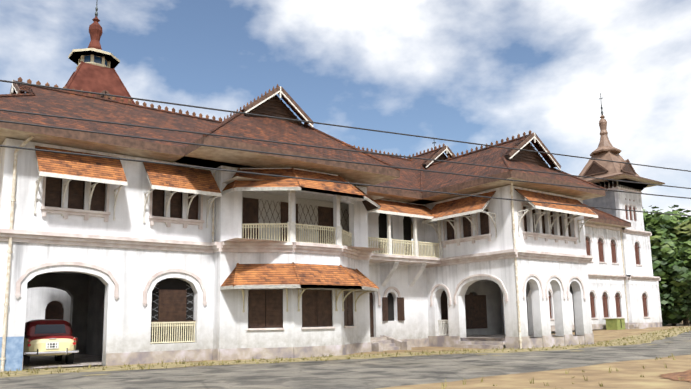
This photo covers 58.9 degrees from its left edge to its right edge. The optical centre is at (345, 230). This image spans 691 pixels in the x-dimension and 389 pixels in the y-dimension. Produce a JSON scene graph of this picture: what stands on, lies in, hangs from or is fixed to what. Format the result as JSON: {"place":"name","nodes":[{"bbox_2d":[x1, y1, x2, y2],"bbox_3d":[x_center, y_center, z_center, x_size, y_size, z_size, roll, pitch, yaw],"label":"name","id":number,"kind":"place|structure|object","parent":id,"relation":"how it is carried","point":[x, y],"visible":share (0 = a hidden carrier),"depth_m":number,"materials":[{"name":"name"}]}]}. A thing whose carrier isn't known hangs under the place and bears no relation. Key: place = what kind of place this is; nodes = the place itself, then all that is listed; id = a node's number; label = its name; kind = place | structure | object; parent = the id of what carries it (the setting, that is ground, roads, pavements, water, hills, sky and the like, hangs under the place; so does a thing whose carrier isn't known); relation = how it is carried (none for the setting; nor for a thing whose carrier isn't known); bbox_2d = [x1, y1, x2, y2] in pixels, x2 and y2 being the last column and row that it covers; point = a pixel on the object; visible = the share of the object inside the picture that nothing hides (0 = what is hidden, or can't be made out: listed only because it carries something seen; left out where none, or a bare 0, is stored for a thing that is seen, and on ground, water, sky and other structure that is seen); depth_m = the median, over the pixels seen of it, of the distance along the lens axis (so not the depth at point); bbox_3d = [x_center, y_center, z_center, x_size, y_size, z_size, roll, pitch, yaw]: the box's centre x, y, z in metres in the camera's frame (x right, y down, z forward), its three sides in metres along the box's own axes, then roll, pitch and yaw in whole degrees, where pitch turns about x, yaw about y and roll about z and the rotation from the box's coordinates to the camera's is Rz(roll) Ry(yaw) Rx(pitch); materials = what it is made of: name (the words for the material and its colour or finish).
{"place":"outdoors","nodes":[
{"label":"outdoors","id":0,"kind":"place"},
{"bbox_2d":[0,331,690,388],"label":"road asphalt","id":1,"kind":"structure","parent":0,"point":[373,373],"depth_m":18.11,"materials":[{"name":"grey asphalt"}]},
{"bbox_2d":[0,0,690,251],"label":"sky","id":2,"kind":"structure","parent":0,"point":[473,71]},
{"bbox_2d":[23,321,690,388],"bbox_3d":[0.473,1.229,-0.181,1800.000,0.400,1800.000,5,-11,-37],"label":"ground","id":3,"kind":"structure","parent":0,"point":[627,375],"depth_m":15.46,"materials":[{"name":"beige soil"}]},
{"bbox_2d":[23,319,78,365],"bbox_3d":[-12.161,4.478,24.689,1.978,1.760,4.873,4,-10,-33],"label":"car","id":4,"kind":"object","parent":3,"relation":"on","point":[49,337],"visible":0.77,"depth_m":23.10,"materials":[{"name":"beige metal"}]},
{"bbox_2d":[0,138,659,369],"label":"building walls","id":5,"kind":"structure","parent":3,"relation":"on","point":[76,296],"depth_m":28.32,"materials":[{"name":"white paint"}]},
{"bbox_2d":[0,136,628,371],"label":"drainpipes","id":6,"kind":"object","parent":5,"relation":"attached to","point":[9,252],"visible":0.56,"depth_m":21.41,"materials":[{"name":"white metal"}]},
{"bbox_2d":[33,146,597,311],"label":"window awnings","id":7,"kind":"object","parent":5,"relation":"attached to","point":[175,179],"visible":0.9,"depth_m":25.38,"materials":[{"name":"orange tile"}]},
{"bbox_2d":[0,176,661,370],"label":"wall moldings","id":8,"kind":"structure","parent":5,"relation":"attached to","point":[417,265],"depth_m":29.06,"materials":[{"name":"white paint"}]},
{"bbox_2d":[0,2,664,238],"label":"palace roofs","id":9,"kind":"structure","parent":5,"relation":"on","point":[95,71],"depth_m":28.62,"materials":[{"name":"brown tile"}]},
{"bbox_2d":[18,77,531,159],"bbox_3d":[5.565,-5.995,39.312,46.866,3.361,14.761,5,-11,-37],"label":"roof ridge cresting","id":10,"kind":"object","parent":9,"relation":"on","point":[20,79],"visible":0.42,"depth_m":31.68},
{"bbox_2d":[0,80,690,215],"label":"power lines","id":11,"kind":"object","parent":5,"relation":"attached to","point":[316,147],"visible":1,"depth_m":17.35,"materials":[{"name":"grey"}]},
{"bbox_2d":[45,177,647,343],"bbox_3d":[10.164,0.695,38.764,53.770,11.375,10.960,5,-11,-37],"label":"palace joinery","id":12,"kind":"object","parent":5,"relation":"in","point":[172,312],"visible":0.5,"depth_m":26.01,"materials":[{"name":"brown wood"}]},
{"bbox_2d":[0,327,689,377],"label":"dry grass","id":13,"kind":"structure","parent":3,"relation":"on","point":[115,368],"depth_m":24.64,"materials":[{"name":"beige plant"}]},
{"bbox_2d":[0,326,690,388],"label":"grass tufts","id":14,"kind":"object","parent":3,"relation":"on","point":[502,349],"visible":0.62,"depth_m":23.81,"materials":[{"name":"plant"}]},
{"bbox_2d":[643,206,688,255],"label":"tree","id":15,"kind":"object","parent":3,"relation":"on","point":[654,226],"visible":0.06,"depth_m":67.03,"materials":[{"name":"green plant"}]},
{"bbox_2d":[650,233,682,264],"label":"tree","id":16,"kind":"object","parent":3,"relation":"on","point":[655,255],"visible":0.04,"depth_m":62.92,"materials":[{"name":"green plant"}]},
{"bbox_2d":[644,205,690,224],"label":"tree","id":17,"kind":"object","parent":3,"relation":"on","point":[677,211],"visible":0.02,"depth_m":77.30,"materials":[{"name":"green plant"}]},
{"bbox_2d":[648,213,690,323],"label":"tree","id":18,"kind":"object","parent":3,"relation":"on","point":[684,218],"visible":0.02,"depth_m":71.09,"materials":[{"name":"green plant"}]},
{"bbox_2d":[651,231,690,325],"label":"tree","id":19,"kind":"object","parent":3,"relation":"on","point":[681,270],"visible":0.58,"depth_m":60.95,"materials":[{"name":"green plant"}]},
{"bbox_2d":[652,259,690,325],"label":"shrub","id":20,"kind":"object","parent":3,"relation":"on","point":[666,287],"visible":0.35,"depth_m":61.12,"materials":[{"name":"green plant"}]},
{"bbox_2d":[659,246,690,325],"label":"shrub","id":21,"kind":"object","parent":3,"relation":"on","point":[674,321],"visible":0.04,"depth_m":61.82,"materials":[{"name":"green plant"}]},
{"bbox_2d":[660,370,690,381],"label":"dirt patch","id":22,"kind":"object","parent":3,"relation":"on","point":[686,375],"visible":0.98,"depth_m":14.47,"materials":[{"name":"brown soil"}]},
{"bbox_2d":[667,219,690,255],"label":"tree","id":23,"kind":"object","parent":3,"relation":"on","point":[683,228],"visible":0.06,"depth_m":66.69,"materials":[{"name":"green plant"}]}
]}

